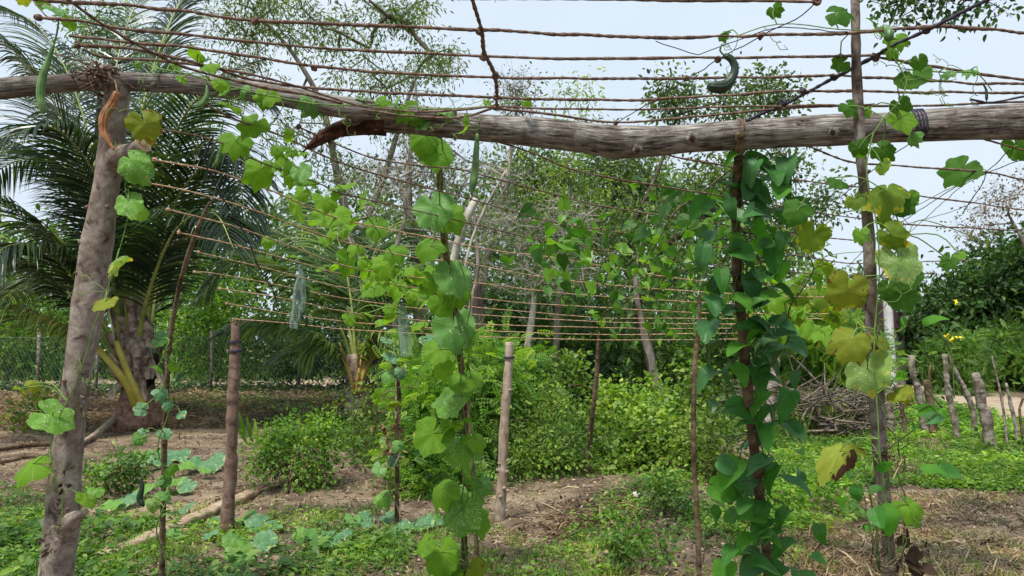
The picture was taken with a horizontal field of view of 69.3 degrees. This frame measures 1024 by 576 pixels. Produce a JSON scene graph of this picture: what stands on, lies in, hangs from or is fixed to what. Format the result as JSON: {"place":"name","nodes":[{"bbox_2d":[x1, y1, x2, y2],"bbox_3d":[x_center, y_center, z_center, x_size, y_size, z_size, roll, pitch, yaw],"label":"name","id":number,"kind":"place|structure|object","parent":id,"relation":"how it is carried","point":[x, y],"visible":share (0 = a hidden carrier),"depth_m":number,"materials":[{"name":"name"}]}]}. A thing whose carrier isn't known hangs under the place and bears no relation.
{"place":"outdoors","nodes":[
{"label":"outdoors","id":0,"kind":"place"},
{"bbox_2d":[0,343,1023,575],"bbox_3d":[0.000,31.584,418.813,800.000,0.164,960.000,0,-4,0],"label":"ground","id":1,"kind":"structure","parent":0,"point":[327,496],"depth_m":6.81,"materials":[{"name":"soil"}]},
{"bbox_2d":[0,375,58,433],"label":"shrub","id":2,"kind":"object","parent":1,"relation":"on","point":[19,414],"visible":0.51,"depth_m":11.79,"materials":[{"name":"green plant"}]},
{"bbox_2d":[0,287,69,386],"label":"green bush","id":3,"kind":"object","parent":1,"relation":"on","point":[24,348],"visible":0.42,"depth_m":20.54,"materials":[{"name":"green plant"}]},
{"bbox_2d":[37,62,150,575],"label":"leaning post","id":4,"kind":"object","parent":1,"relation":"on","point":[96,242],"visible":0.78,"depth_m":2.09,"materials":[{"name":"brown wood"}]},
{"bbox_2d":[13,96,162,534],"bbox_3d":[-1.183,0.092,2.059,0.452,1.233,0.191,-1,-4,18],"label":"gourd vine","id":5,"kind":"object","parent":4,"relation":"attached to","point":[136,167],"visible":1,"depth_m":2.02,"materials":[{"name":"plant"}]},
{"bbox_2d":[44,51,137,105],"bbox_3d":[-1.153,-0.577,2.056,0.192,0.151,0.211,0,-4,0],"label":"rope lashing","id":6,"kind":"object","parent":4,"relation":"attached to","point":[97,70],"visible":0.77,"depth_m":2.05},
{"bbox_2d":[98,79,120,150],"bbox_3d":[-1.093,-0.474,2.013,0.038,0.208,0.046,-3,-5,36],"label":"gourd","id":7,"kind":"object","parent":4,"relation":"attached to","point":[104,118],"visible":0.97,"depth_m":2.00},
{"bbox_2d":[0,72,456,119],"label":"log","id":8,"kind":"object","parent":4,"relation":"attached to","point":[17,87],"visible":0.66,"depth_m":2.11,"materials":[{"name":"wood"}]},
{"bbox_2d":[135,58,531,151],"bbox_3d":[-0.509,-0.535,2.137,1.157,0.247,0.223,0,-4,-6],"label":"gourd vine","id":9,"kind":"object","parent":8,"relation":"on","point":[306,106],"visible":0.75,"depth_m":2.16,"materials":[{"name":"plant"}]},
{"bbox_2d":[0,0,226,325],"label":"feathery tree","id":10,"kind":"object","parent":1,"relation":"on","point":[98,30],"visible":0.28,"depth_m":17.30,"materials":[{"name":"green plant"}]},
{"bbox_2d":[82,441,169,493],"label":"bush","id":11,"kind":"object","parent":1,"relation":"on","point":[127,462],"visible":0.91,"depth_m":7.15,"materials":[{"name":"green plant"}]},
{"bbox_2d":[0,0,283,432],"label":"coconut palm","id":12,"kind":"object","parent":1,"relation":"on","point":[130,359],"visible":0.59,"depth_m":11.86,"materials":[{"name":"green plant"}]},
{"bbox_2d":[0,330,350,394],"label":"wire fence","id":13,"kind":"object","parent":1,"relation":"on","point":[96,363],"visible":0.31,"depth_m":19.41,"materials":[{"name":"metal"}]},
{"bbox_2d":[97,489,261,556],"bbox_3d":[-2.556,1.840,5.942,0.143,0.096,2.316,0,-4,5],"label":"log","id":14,"kind":"object","parent":1,"relation":"on","point":[248,494],"visible":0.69,"depth_m":5.88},
{"bbox_2d":[158,201,210,575],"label":"support pole","id":15,"kind":"object","parent":1,"relation":"on","point":[162,529],"visible":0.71,"depth_m":4.12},
{"bbox_2d":[131,330,186,574],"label":"gourd vine","id":16,"kind":"object","parent":15,"relation":"attached to","point":[139,437],"visible":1,"depth_m":4.02,"materials":[{"name":"plant"}]},
{"bbox_2d":[0,479,419,575],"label":"weeds","id":17,"kind":"object","parent":1,"relation":"on","point":[12,528],"visible":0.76,"depth_m":4.88,"materials":[{"name":"green plant"}]},
{"bbox_2d":[154,255,268,390],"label":"creeper bush","id":18,"kind":"object","parent":1,"relation":"on","point":[208,319],"visible":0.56,"depth_m":20.36,"materials":[{"name":"green plant"}]},
{"bbox_2d":[220,318,241,532],"bbox_3d":[-2.190,1.076,5.778,0.132,1.687,0.110,0,-4,0],"label":"fence post","id":19,"kind":"object","parent":1,"relation":"on","point":[227,514],"visible":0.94,"depth_m":5.74,"materials":[{"name":"wood"}]},
{"bbox_2d":[224,285,346,389],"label":"dark bush","id":20,"kind":"object","parent":1,"relation":"on","point":[282,375],"visible":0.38,"depth_m":20.17,"materials":[{"name":"green plant"}]},
{"bbox_2d":[237,396,353,496],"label":"leafy bush","id":21,"kind":"object","parent":1,"relation":"on","point":[284,438],"visible":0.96,"depth_m":7.24,"materials":[{"name":"green plant"}]},
{"bbox_2d":[251,445,348,494],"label":"straw tuft","id":22,"kind":"object","parent":1,"relation":"on","point":[290,473],"visible":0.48,"depth_m":7.20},
{"bbox_2d":[186,195,472,416],"bbox_3d":[-3.635,0.234,13.980,5.952,4.512,4.019,0,-4,0],"label":"coconut palm","id":23,"kind":"object","parent":1,"relation":"on","point":[354,365],"visible":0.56,"depth_m":13.82,"materials":[{"name":"plant"}]},
{"bbox_2d":[189,0,495,388],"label":"feathery tree","id":24,"kind":"object","parent":1,"relation":"on","point":[392,18],"visible":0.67,"depth_m":16.33,"materials":[{"name":"green plant"}]},
{"bbox_2d":[267,277,428,388],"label":"dark bush","id":25,"kind":"object","parent":1,"relation":"on","point":[330,333],"visible":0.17,"depth_m":20.46,"materials":[{"name":"green plant"}]},
{"bbox_2d":[311,351,408,473],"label":"shrub","id":26,"kind":"object","parent":1,"relation":"on","point":[359,411],"visible":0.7,"depth_m":8.44,"materials":[{"name":"green plant"}]},
{"bbox_2d":[0,378,753,397],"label":"fence","id":27,"kind":"object","parent":1,"relation":"on","point":[111,386],"visible":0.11,"depth_m":20.35,"materials":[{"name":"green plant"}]},
{"bbox_2d":[283,133,507,365],"bbox_3d":[-2.217,-0.498,14.669,4.288,5.748,2.945,0,-4,0],"label":"twiggy tree","id":28,"kind":"object","parent":1,"relation":"on","point":[404,200],"visible":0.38,"depth_m":14.54,"materials":[{"name":"green plant"}]},
{"bbox_2d":[392,363,401,524],"bbox_3d":[-0.915,1.249,5.875,0.084,1.313,0.044,-1,-4,11],"label":"support pole","id":29,"kind":"object","parent":1,"relation":"on","point":[397,482],"visible":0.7,"depth_m":5.85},
{"bbox_2d":[369,337,417,519],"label":"gourd vine","id":30,"kind":"object","parent":29,"relation":"attached to","point":[385,499],"visible":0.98,"depth_m":5.77,"materials":[{"name":"plant"}]},
{"bbox_2d":[405,64,424,375],"bbox_3d":[-1.887,-1.094,15.119,0.620,7.121,0.290,0,-4,0],"label":"bare trunk","id":31,"kind":"object","parent":1,"relation":"on","point":[416,260],"visible":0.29,"depth_m":15.09,"materials":[{"name":"grey plant"}]},
{"bbox_2d":[1,462,868,575],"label":"weeds","id":32,"kind":"object","parent":1,"relation":"on","point":[790,519],"visible":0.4,"depth_m":5.73,"materials":[{"name":"green plant"}]},
{"bbox_2d":[437,137,468,573],"bbox_3d":[-0.274,0.593,3.596,0.073,2.352,1.778,0,-4,1],"label":"support pole","id":33,"kind":"object","parent":1,"relation":"on","point":[446,258],"visible":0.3,"depth_m":3.78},
{"bbox_2d":[391,98,492,575],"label":"gourd vine","id":34,"kind":"object","parent":33,"relation":"attached to","point":[463,509],"visible":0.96,"depth_m":3.73,"materials":[{"name":"plant"}]},
{"bbox_2d":[152,157,825,287],"bbox_3d":[0.383,-0.203,3.508,3.777,0.311,0.453,2,-5,-27],"label":"rope","id":35,"kind":"object","parent":33,"relation":"attached to","point":[154,159],"visible":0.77,"depth_m":3.17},
{"bbox_2d":[598,166,732,333],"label":"rope","id":36,"kind":"object","parent":35,"relation":"attached to","point":[705,189],"visible":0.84,"depth_m":3.07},
{"bbox_2d":[165,207,729,303],"bbox_3d":[0.178,-0.081,4.059,3.811,0.314,0.550,2,-5,-28],"label":"rope","id":37,"kind":"object","parent":36,"relation":"attached to","point":[168,209],"visible":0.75,"depth_m":3.63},
{"bbox_2d":[151,182,824,297],"bbox_3d":[0.198,-0.150,3.753,3.717,0.315,0.454,2,-5,-29],"label":"rope","id":38,"kind":"object","parent":36,"relation":"attached to","point":[406,255],"visible":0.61,"depth_m":3.47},
{"bbox_2d":[175,45,438,344],"bbox_3d":[-0.769,-0.063,3.981,0.830,0.807,4.317,0,-4,0],"label":"gourd vine","id":39,"kind":"object","parent":38,"relation":"on","point":[384,268],"visible":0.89,"depth_m":3.01,"materials":[{"name":"plant"}]},
{"bbox_2d":[177,230,828,313],"bbox_3d":[0.197,-0.015,4.353,3.978,0.309,0.614,2,-5,-26],"label":"rope","id":40,"kind":"object","parent":36,"relation":"attached to","point":[178,232],"visible":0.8,"depth_m":4.13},
{"bbox_2d":[499,161,752,364],"bbox_3d":[0.849,0.096,4.789,1.356,0.910,4.386,-1,-4,18],"label":"bean vine","id":41,"kind":"object","parent":40,"relation":"on","point":[697,227],"visible":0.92,"depth_m":3.42,"materials":[{"name":"plant"}]},
{"bbox_2d":[196,250,823,318],"bbox_3d":[0.230,0.042,4.611,4.053,0.284,0.645,2,-4,-24],"label":"rope","id":42,"kind":"object","parent":36,"relation":"attached to","point":[198,252],"visible":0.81,"depth_m":4.76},
{"bbox_2d":[744,251,861,347],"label":"gourd vine","id":43,"kind":"object","parent":42,"relation":"on","point":[809,330],"visible":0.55,"depth_m":4.62,"materials":[{"name":"plant"}]},
{"bbox_2d":[162,129,934,276],"bbox_3d":[0.451,-0.265,3.256,3.765,0.307,0.466,2,-5,-27],"label":"rope","id":44,"kind":"object","parent":36,"relation":"attached to","point":[933,273],"visible":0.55,"depth_m":2.95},
{"bbox_2d":[204,103,964,263],"bbox_3d":[0.584,-0.306,3.060,3.496,0.295,0.446,2,-5,-27],"label":"rope","id":45,"kind":"object","parent":36,"relation":"attached to","point":[280,135],"visible":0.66,"depth_m":2.74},
{"bbox_2d":[155,391,760,476],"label":"back weeds","id":46,"kind":"object","parent":1,"relation":"on","point":[581,431],"visible":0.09,"depth_m":12.42,"materials":[{"name":"green plant"}]},
{"bbox_2d":[363,305,576,500],"bbox_3d":[-0.463,1.213,8.171,2.508,2.083,3.254,0,-4,0],"label":"pinnate bush","id":47,"kind":"object","parent":1,"relation":"on","point":[420,475],"visible":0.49,"depth_m":7.81,"materials":[{"name":"green plant"}]},
{"bbox_2d":[87,448,864,562],"bbox_3d":[-1.377,1.845,6.208,7.976,0.228,3.464,-2,-4,23],"label":"ground vine","id":48,"kind":"object","parent":1,"relation":"on","point":[214,463],"visible":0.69,"depth_m":5.83,"materials":[{"name":"plant"}]},
{"bbox_2d":[355,54,618,345],"bbox_3d":[-0.655,-1.319,17.168,7.019,8.230,3.505,0,-4,0],"label":"twiggy tree","id":49,"kind":"object","parent":1,"relation":"on","point":[516,94],"visible":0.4,"depth_m":17.09,"materials":[{"name":"green plant"}]},
{"bbox_2d":[495,342,514,521],"bbox_3d":[-0.060,1.193,6.120,0.164,1.493,0.124,0,-4,0],"label":"fence post","id":50,"kind":"object","parent":1,"relation":"on","point":[502,491],"visible":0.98,"depth_m":6.09,"materials":[{"name":"wood"}]},
{"bbox_2d":[0,144,1023,383],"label":"wood","id":51,"kind":"object","parent":1,"relation":"on","point":[261,289],"visible":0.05,"depth_m":29.72,"materials":[{"name":"green plant"}]},
{"bbox_2d":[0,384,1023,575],"bbox_3d":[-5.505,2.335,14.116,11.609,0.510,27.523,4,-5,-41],"label":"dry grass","id":52,"kind":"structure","parent":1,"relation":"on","point":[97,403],"depth_m":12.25,"materials":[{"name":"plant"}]},
{"bbox_2d":[0,423,1023,575],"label":"grass","id":53,"kind":"structure","parent":1,"relation":"on","point":[575,567],"depth_m":5.38,"materials":[{"name":"plant"}]},
{"bbox_2d":[425,245,609,396],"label":"dark bush","id":54,"kind":"object","parent":1,"relation":"on","point":[498,319],"visible":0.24,"depth_m":16.54,"materials":[{"name":"green plant"}]},
{"bbox_2d":[443,143,630,407],"bbox_3d":[0.346,-0.253,13.600,3.511,4.919,2.746,0,-4,0],"label":"twiggy tree","id":55,"kind":"object","parent":1,"relation":"on","point":[533,282],"visible":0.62,"depth_m":13.47,"materials":[{"name":"green plant"}]},
{"bbox_2d":[478,365,601,487],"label":"leafy bush","id":56,"kind":"object","parent":1,"relation":"on","point":[537,456],"visible":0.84,"depth_m":7.92,"materials":[{"name":"green plant"}]},
{"bbox_2d":[515,65,619,389],"bbox_3d":[1.081,-1.085,14.504,2.045,6.889,1.742,0,-4,0],"label":"yellow green tree","id":57,"kind":"object","parent":1,"relation":"on","point":[556,341],"visible":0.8,"depth_m":14.59,"materials":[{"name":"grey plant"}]},
{"bbox_2d":[470,117,703,387],"bbox_3d":[2.040,-0.723,20.039,6.924,7.977,4.226,0,-4,0],"label":"broad tree","id":58,"kind":"object","parent":1,"relation":"on","point":[625,173],"visible":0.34,"depth_m":19.79,"materials":[{"name":"green plant"}]},
{"bbox_2d":[490,477,690,550],"bbox_3d":[0.702,1.868,6.220,1.200,0.241,2.504,-3,-5,35],"label":"dead vine heap","id":59,"kind":"object","parent":1,"relation":"on","point":[564,519],"visible":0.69,"depth_m":6.08,"materials":[{"name":"plant"}]},
{"bbox_2d":[583,332,599,473],"bbox_3d":[0.849,1.254,7.897,0.087,1.574,0.559,1,-4,-8],"label":"support pole","id":60,"kind":"object","parent":1,"relation":"on","point":[589,440],"visible":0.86,"depth_m":7.83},
{"bbox_2d":[516,261,703,410],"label":"dark bush","id":61,"kind":"object","parent":1,"relation":"on","point":[623,351],"visible":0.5,"depth_m":15.34,"materials":[{"name":"green plant"}]},
{"bbox_2d":[528,334,732,477],"bbox_3d":[1.405,1.339,8.949,2.960,1.596,2.153,0,-4,0],"label":"creeper mound","id":62,"kind":"object","parent":1,"relation":"on","point":[644,423],"visible":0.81,"depth_m":8.80,"materials":[{"name":"green plant"}]},
{"bbox_2d":[584,503,685,572],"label":"bush","id":63,"kind":"object","parent":1,"relation":"on","point":[620,539],"visible":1,"depth_m":4.84,"materials":[{"name":"green plant"}]},
{"bbox_2d":[633,214,663,395],"bbox_3d":[2.222,0.338,12.005,0.507,3.130,0.158,0,-4,0],"label":"bare trunk","id":64,"kind":"object","parent":1,"relation":"on","point":[647,347],"visible":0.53,"depth_m":11.93,"materials":[{"name":"grey plant"}]},
{"bbox_2d":[634,456,707,521],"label":"bush","id":65,"kind":"object","parent":1,"relation":"on","point":[658,498],"visible":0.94,"depth_m":6.07,"materials":[{"name":"green plant"}]},
{"bbox_2d":[691,292,701,575],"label":"support pole","id":66,"kind":"object","parent":1,"relation":"on","point":[694,468],"visible":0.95,"depth_m":4.43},
{"bbox_2d":[621,270,792,407],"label":"dark bush","id":67,"kind":"object","parent":1,"relation":"on","point":[719,350],"visible":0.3,"depth_m":15.48,"materials":[{"name":"green plant"}]},
{"bbox_2d":[654,396,774,482],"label":"shrub","id":68,"kind":"object","parent":1,"relation":"on","point":[709,448],"visible":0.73,"depth_m":7.86,"materials":[{"name":"green plant"}]},
{"bbox_2d":[582,46,860,384],"bbox_3d":[3.680,-1.085,13.107,5.019,6.388,2.817,0,-4,0],"label":"leafy tree","id":69,"kind":"object","parent":1,"relation":"on","point":[711,177],"visible":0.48,"depth_m":13.02,"materials":[{"name":"green plant"}]},
{"bbox_2d":[730,131,771,575],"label":"support pole","id":70,"kind":"object","parent":1,"relation":"on","point":[748,399],"visible":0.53,"depth_m":2.50,"materials":[{"name":"wood"}]},
{"bbox_2d":[302,103,1023,159],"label":"log","id":71,"kind":"object","parent":70,"relation":"on","point":[989,122],"visible":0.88,"depth_m":2.27,"materials":[{"name":"wood"}]},
{"bbox_2d":[296,124,853,240],"bbox_3d":[0.436,-0.343,2.852,2.513,0.207,0.169,2,-5,-27],"label":"rope","id":72,"kind":"object","parent":71,"relation":"attached to","point":[298,126],"visible":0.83,"depth_m":2.63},
{"bbox_2d":[500,143,1023,230],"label":"rope","id":73,"kind":"object","parent":71,"relation":"attached to","point":[723,195],"visible":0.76,"depth_m":2.72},
{"bbox_2d":[892,140,1023,248],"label":"gourd vine","id":74,"kind":"object","parent":73,"relation":"hanging from","point":[960,179],"visible":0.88,"depth_m":2.58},
{"bbox_2d":[689,129,847,575],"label":"bean vine","id":75,"kind":"object","parent":70,"relation":"attached to","point":[732,482],"visible":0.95,"depth_m":2.48,"materials":[{"name":"plant"}]},
{"bbox_2d":[765,464,852,511],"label":"bush","id":76,"kind":"object","parent":1,"relation":"on","point":[785,496],"visible":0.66,"depth_m":6.40,"materials":[{"name":"green plant"}]},
{"bbox_2d":[719,353,925,437],"bbox_3d":[4.976,1.649,11.741,3.307,1.326,2.356,0,-4,0],"label":"brushwood pile","id":77,"kind":"object","parent":1,"relation":"on","point":[857,399],"visible":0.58,"depth_m":11.11,"materials":[{"name":"wood"}]},
{"bbox_2d":[750,304,918,403],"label":"feathery bush","id":78,"kind":"object","parent":1,"relation":"on","point":[817,358],"visible":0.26,"depth_m":14.46,"materials":[{"name":"green plant"}]},
{"bbox_2d":[775,376,894,441],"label":"tall grass","id":79,"kind":"structure","parent":1,"relation":"on","point":[804,422],"depth_m":11.17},
{"bbox_2d":[850,0,897,575],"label":"support pole","id":80,"kind":"object","parent":1,"relation":"on","point":[869,265],"visible":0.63,"depth_m":1.85,"materials":[{"name":"wood"}]},
{"bbox_2d":[33,14,874,62],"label":"rope","id":81,"kind":"object","parent":80,"relation":"attached to","point":[40,17],"visible":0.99,"depth_m":1.82,"materials":[{"name":"fabric"}]},
{"bbox_2d":[718,2,991,565],"bbox_3d":[0.845,-0.013,1.790,0.667,1.366,0.261,0,-4,0],"label":"gourd vine","id":82,"kind":"object","parent":80,"relation":"attached to","point":[903,269],"visible":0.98,"depth_m":1.80,"materials":[{"name":"plant"}]},
{"bbox_2d":[745,0,989,122],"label":"rope","id":83,"kind":"object","parent":80,"relation":"attached to","point":[783,102],"visible":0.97,"depth_m":1.85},
{"bbox_2d":[32,0,1023,40],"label":"rope","id":84,"kind":"object","parent":83,"relation":"attached to","point":[255,20],"visible":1,"depth_m":1.72,"materials":[{"name":"fabric"}]},
{"bbox_2d":[66,0,341,104],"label":"rope","id":85,"kind":"object","parent":84,"relation":"attached to","point":[89,15],"visible":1,"depth_m":1.92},
{"bbox_2d":[470,0,499,110],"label":"rope","id":86,"kind":"object","parent":84,"relation":"attached to","point":[495,78],"visible":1,"depth_m":1.83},
{"bbox_2d":[547,0,821,5],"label":"rope","id":87,"kind":"object","parent":86,"relation":"attached to","point":[816,2],"visible":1,"depth_m":1.62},
{"bbox_2d":[707,43,738,93],"bbox_3d":[0.501,-0.518,1.758,0.077,0.115,0.037,0,-4,0],"label":"gourd","id":88,"kind":"object","parent":84,"relation":"hanging from","point":[722,86],"visible":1,"depth_m":1.75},
{"bbox_2d":[69,34,1023,85],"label":"rope","id":89,"kind":"object","parent":83,"relation":"attached to","point":[314,67],"visible":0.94,"depth_m":1.93,"materials":[{"name":"fabric"}]},
{"bbox_2d":[74,40,1023,101],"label":"rope","id":90,"kind":"object","parent":83,"relation":"attached to","point":[77,45],"visible":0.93,"depth_m":2.01,"materials":[{"name":"fabric"}]},
{"bbox_2d":[16,0,91,63],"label":"gourd vine","id":91,"kind":"object","parent":90,"relation":"hanging from","point":[41,6],"visible":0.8,"depth_m":1.80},
{"bbox_2d":[36,21,59,113],"bbox_3d":[-1.131,-0.537,1.815,0.074,0.223,0.023,-2,-4,21],"label":"gourd","id":92,"kind":"object","parent":91,"relation":"hanging from","point":[41,87],"visible":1,"depth_m":1.82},
{"bbox_2d":[82,48,1023,112],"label":"rope","id":93,"kind":"object","parent":83,"relation":"attached to","point":[444,110],"visible":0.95,"depth_m":2.09,"materials":[{"name":"fabric"}]},
{"bbox_2d":[499,103,874,125],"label":"rope","id":94,"kind":"object","parent":83,"relation":"attached to","point":[615,122],"visible":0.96,"depth_m":2.14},
{"bbox_2d":[858,421,937,575],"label":"dead leaves","id":95,"kind":"object","parent":80,"relation":"attached to","point":[914,555],"visible":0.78,"depth_m":1.84,"materials":[{"name":"plant"}]},
{"bbox_2d":[849,315,962,573],"bbox_3d":[0.955,0.380,1.805,0.304,0.629,0.167,0,-4,0],"label":"bean vine","id":96,"kind":"object","parent":80,"relation":"attached to","point":[885,517],"visible":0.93,"depth_m":1.81,"materials":[{"name":"plant"}]},
{"bbox_2d":[845,303,914,384],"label":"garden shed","id":97,"kind":"structure","parent":1,"relation":"on","point":[897,324],"depth_m":24.41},
{"bbox_2d":[880,228,896,391],"bbox_3d":[10.167,0.316,20.021,0.294,5.189,0.254,2,-4,-23],"label":"utility pole","id":98,"kind":"object","parent":1,"relation":"on","point":[888,315],"visible":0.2,"depth_m":19.88,"materials":[{"name":"concrete"}]},
{"bbox_2d":[759,424,1023,492],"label":"ground cover","id":99,"kind":"object","parent":1,"relation":"on","point":[960,464],"visible":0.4,"depth_m":8.72,"materials":[{"name":"green plant"}]},
{"bbox_2d":[908,355,928,430],"bbox_3d":[6.531,1.736,11.904,0.300,1.314,0.139,0,-4,0],"label":"fence stake","id":100,"kind":"object","parent":1,"relation":"on","point":[919,393],"visible":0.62,"depth_m":11.88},
{"bbox_2d":[846,0,1023,48],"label":"overhanging tree","id":101,"kind":"object","parent":1,"relation":"on","point":[916,6],"visible":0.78,"depth_m":6.33,"materials":[{"name":"green plant"}]},
{"bbox_2d":[894,295,988,384],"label":"feathery bush","id":102,"kind":"object","parent":1,"relation":"on","point":[907,346],"visible":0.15,"depth_m":24.48,"materials":[{"name":"green plant"}]},
{"bbox_2d":[878,196,1023,389],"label":"dense tree","id":103,"kind":"object","parent":1,"relation":"on","point":[994,282],"visible":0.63,"depth_m":23.34,"materials":[{"name":"green plant"}]},
{"bbox_2d":[942,354,959,437],"bbox_3d":[6.361,1.609,10.712,0.226,1.315,0.101,0,-4,0],"label":"fence stake","id":104,"kind":"object","parent":1,"relation":"on","point":[953,414],"visible":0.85,"depth_m":10.69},
{"bbox_2d":[885,381,1023,445],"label":"roadside weeds","id":105,"kind":"object","parent":1,"relation":"on","point":[964,416],"visible":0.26,"depth_m":12.56,"materials":[{"name":"green plant"}]},
{"bbox_2d":[895,300,1022,397],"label":"flowering shrub","id":106,"kind":"object","parent":1,"relation":"on","point":[961,352],"visible":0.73,"depth_m":19.70,"materials":[{"name":"green plant"}]},
{"bbox_2d":[936,161,1023,260],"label":"sparse tree","id":107,"kind":"object","parent":1,"relation":"on","point":[1019,234],"visible":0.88,"depth_m":22.19,"materials":[{"name":"grey plant"}]},
{"bbox_2d":[937,307,1023,392],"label":"feathery bush","id":108,"kind":"object","parent":1,"relation":"on","point":[1012,342],"visible":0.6,"depth_m":21.70,"materials":[{"name":"green plant"}]},
{"bbox_2d":[972,372,996,447],"bbox_3d":[6.321,1.676,9.908,0.314,1.088,0.179,0,-4,0],"label":"fence stake","id":109,"kind":"object","parent":1,"relation":"on","point":[986,421],"visible":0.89,"depth_m":9.86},
{"bbox_2d":[0,0,1023,342],"label":"sky","id":110,"kind":"structure","parent":0,"point":[1001,53],"materials":[{"name":"white"}]},
{"bbox_2d":[886,386,1023,433],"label":"dirt road","id":111,"kind":"structure","parent":0,"point":[994,401],"depth_m":17.67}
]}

